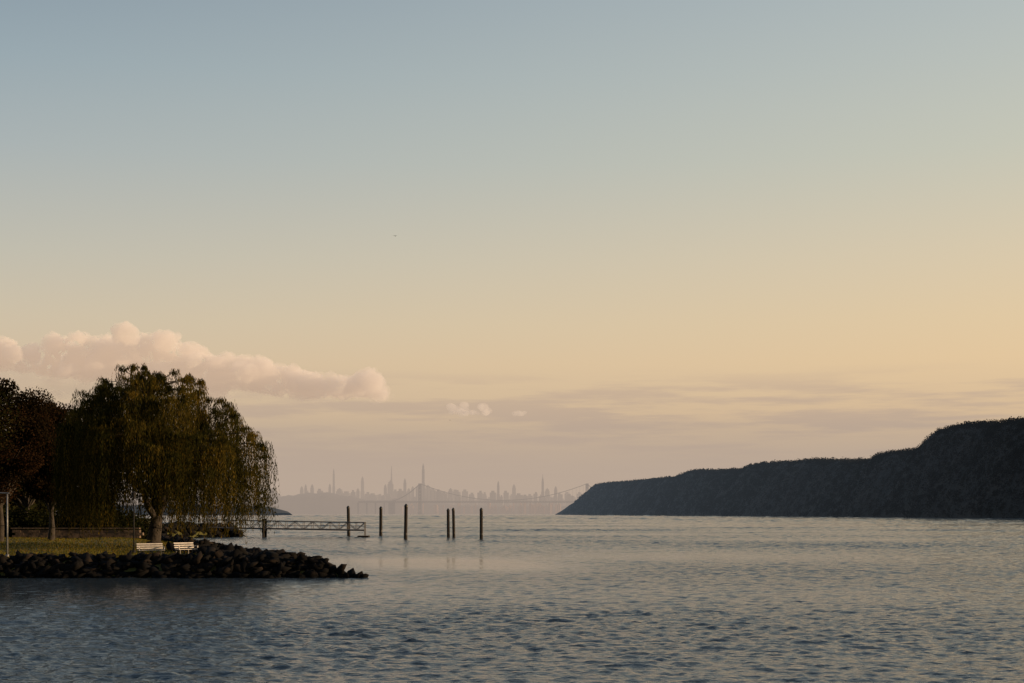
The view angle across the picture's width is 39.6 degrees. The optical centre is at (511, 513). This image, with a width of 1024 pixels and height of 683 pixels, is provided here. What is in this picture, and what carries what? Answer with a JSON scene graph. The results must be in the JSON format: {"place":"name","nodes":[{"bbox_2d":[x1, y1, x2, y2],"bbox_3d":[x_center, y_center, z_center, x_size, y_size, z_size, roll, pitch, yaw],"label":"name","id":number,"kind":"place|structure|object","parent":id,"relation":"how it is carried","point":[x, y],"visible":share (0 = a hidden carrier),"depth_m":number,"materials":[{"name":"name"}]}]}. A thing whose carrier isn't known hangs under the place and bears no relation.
{"place":"outdoors","nodes":[
{"label":"outdoors","id":0,"kind":"place"},
{"bbox_2d":[0,517,337,577],"bbox_3d":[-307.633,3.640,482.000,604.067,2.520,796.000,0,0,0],"label":"park lawn","id":1,"kind":"structure","parent":0,"point":[134,568],"depth_m":111.01,"materials":[{"name":"green plant"}]},
{"bbox_2d":[0,492,8,555],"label":"street lamp","id":2,"kind":"object","parent":1,"relation":"on","point":[6,554],"visible":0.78,"depth_m":92.96,"materials":[{"name":"metal"}]},
{"bbox_2d":[0,385,26,468],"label":"oak tree","id":3,"kind":"object","parent":1,"relation":"on","point":[1,421],"visible":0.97,"depth_m":119.06,"materials":[{"name":"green plant"}]},
{"bbox_2d":[0,377,64,541],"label":"maple tree","id":4,"kind":"object","parent":1,"relation":"on","point":[27,458],"visible":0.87,"depth_m":122.13,"materials":[{"name":"brown plant"}]},
{"bbox_2d":[3,422,69,512],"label":"oak tree","id":5,"kind":"object","parent":1,"relation":"on","point":[24,501],"visible":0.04,"depth_m":149.64,"materials":[{"name":"green plant"}]},
{"bbox_2d":[7,401,85,540],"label":"maple tree","id":6,"kind":"object","parent":1,"relation":"on","point":[34,486],"visible":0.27,"depth_m":126.22,"materials":[{"name":"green plant"}]},
{"bbox_2d":[3,486,124,524],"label":"distant trees","id":7,"kind":"object","parent":1,"relation":"on","point":[38,507],"visible":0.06,"depth_m":210.17,"materials":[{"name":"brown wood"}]},
{"bbox_2d":[10,528,143,537],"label":"stone wall","id":8,"kind":"structure","parent":1,"relation":"on","point":[61,533],"depth_m":136.74,"materials":[{"name":"grey stone"}]},
{"bbox_2d":[3,505,163,538],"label":"shrubs","id":9,"kind":"object","parent":1,"relation":"on","point":[27,520],"visible":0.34,"depth_m":139.52,"materials":[{"name":"green plant"}]},
{"bbox_2d":[132,491,135,552],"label":"street lamp","id":10,"kind":"object","parent":1,"relation":"on","point":[133,496],"visible":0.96,"depth_m":99.97,"materials":[{"name":"black metal"}]},
{"bbox_2d":[0,536,296,558],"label":"grass tufts","id":11,"kind":"object","parent":1,"relation":"on","point":[92,550],"visible":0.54,"depth_m":111.80,"materials":[{"name":"green plant"}]},
{"bbox_2d":[136,543,164,554],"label":"park bench","id":12,"kind":"object","parent":1,"relation":"on","point":[149,545],"visible":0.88,"depth_m":94.98,"materials":[{"name":"white paint"}]},
{"bbox_2d":[41,363,279,544],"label":"willow tree","id":13,"kind":"object","parent":1,"relation":"on","point":[181,459],"visible":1,"depth_m":107.06,"materials":[{"name":"green plant"}]},
{"bbox_2d":[0,533,368,578],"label":"riprap rocks","id":14,"kind":"object","parent":1,"relation":"on","point":[230,560],"visible":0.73,"depth_m":88.77,"materials":[{"name":"stone"}]},
{"bbox_2d":[174,542,197,553],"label":"park bench","id":15,"kind":"object","parent":1,"relation":"on","point":[183,545],"visible":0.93,"depth_m":94.31,"materials":[{"name":"white paint"}]},
{"bbox_2d":[145,521,245,538],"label":"riprap rocks","id":16,"kind":"object","parent":1,"relation":"on","point":[231,533],"visible":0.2,"depth_m":233.92,"materials":[{"name":"stone"}]},
{"bbox_2d":[119,504,291,514],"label":"headland","id":17,"kind":"structure","parent":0,"point":[280,512],"depth_m":2632.06,"materials":[{"name":"grey"}]},
{"bbox_2d":[118,492,567,513],"bbox_3d":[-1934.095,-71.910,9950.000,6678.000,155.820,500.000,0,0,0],"label":"riverside hill","id":18,"kind":"structure","parent":0,"point":[319,503],"depth_m":9752.88,"materials":[{"name":"grey"}]},
{"bbox_2d":[255,464,582,513],"bbox_3d":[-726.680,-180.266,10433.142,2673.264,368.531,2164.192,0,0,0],"label":"city skyline","id":19,"kind":"structure","parent":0,"point":[390,492],"depth_m":10458.99,"materials":[{"name":"concrete"}]},
{"bbox_2d":[0,514,1023,682],"bbox_3d":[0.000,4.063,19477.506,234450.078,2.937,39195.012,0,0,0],"label":"river water","id":20,"kind":"structure","parent":0,"point":[530,598],"depth_m":59.74,"materials":[{"name":"grey liquid"}]},
{"bbox_2d":[206,519,369,537],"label":"dock gangway","id":21,"kind":"object","parent":20,"relation":"on","point":[264,534],"visible":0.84,"depth_m":236.06,"materials":[{"name":"metal"}]},
{"bbox_2d":[346,506,349,535],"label":"mooring piling","id":22,"kind":"object","parent":20,"relation":"in","point":[348,518],"visible":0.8,"depth_m":245.18,"materials":[{"name":"paint"}]},
{"bbox_2d":[379,506,382,535],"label":"mooring piling","id":23,"kind":"object","parent":20,"relation":"in","point":[380,521],"visible":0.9,"depth_m":252.28,"materials":[{"name":"paint"}]},
{"bbox_2d":[404,504,407,538],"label":"mooring piling","id":24,"kind":"object","parent":20,"relation":"in","point":[405,519],"visible":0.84,"depth_m":220.32,"materials":[{"name":"paint"}]},
{"bbox_2d":[447,508,449,537],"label":"mooring piling","id":25,"kind":"object","parent":20,"relation":"in","point":[448,522],"visible":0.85,"depth_m":232.12,"materials":[{"name":"paint"}]},
{"bbox_2d":[452,508,454,537],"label":"mooring piling","id":26,"kind":"object","parent":20,"relation":"in","point":[453,522],"visible":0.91,"depth_m":232.14,"materials":[{"name":"paint"}]},
{"bbox_2d":[357,483,590,513],"bbox_3d":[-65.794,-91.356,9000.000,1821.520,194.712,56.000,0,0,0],"label":"suspension bridge","id":27,"kind":"structure","parent":20,"relation":"on","point":[391,507],"depth_m":8983.00,"materials":[{"name":"metal"}]},
{"bbox_2d":[480,508,482,538],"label":"mooring piling","id":28,"kind":"object","parent":20,"relation":"in","point":[481,523],"visible":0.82,"depth_m":220.35,"materials":[{"name":"paint"}]},
{"bbox_2d":[0,0,1023,500],"label":"sky","id":29,"kind":"structure","parent":0,"point":[480,244],"materials":[{"name":"blue"}]},
{"bbox_2d":[555,416,1023,517],"bbox_3d":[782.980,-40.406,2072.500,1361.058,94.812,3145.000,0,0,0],"label":"palisades hill","id":30,"kind":"structure","parent":0,"point":[972,469],"depth_m":1501.72,"materials":[{"name":"green plant"}]}
]}

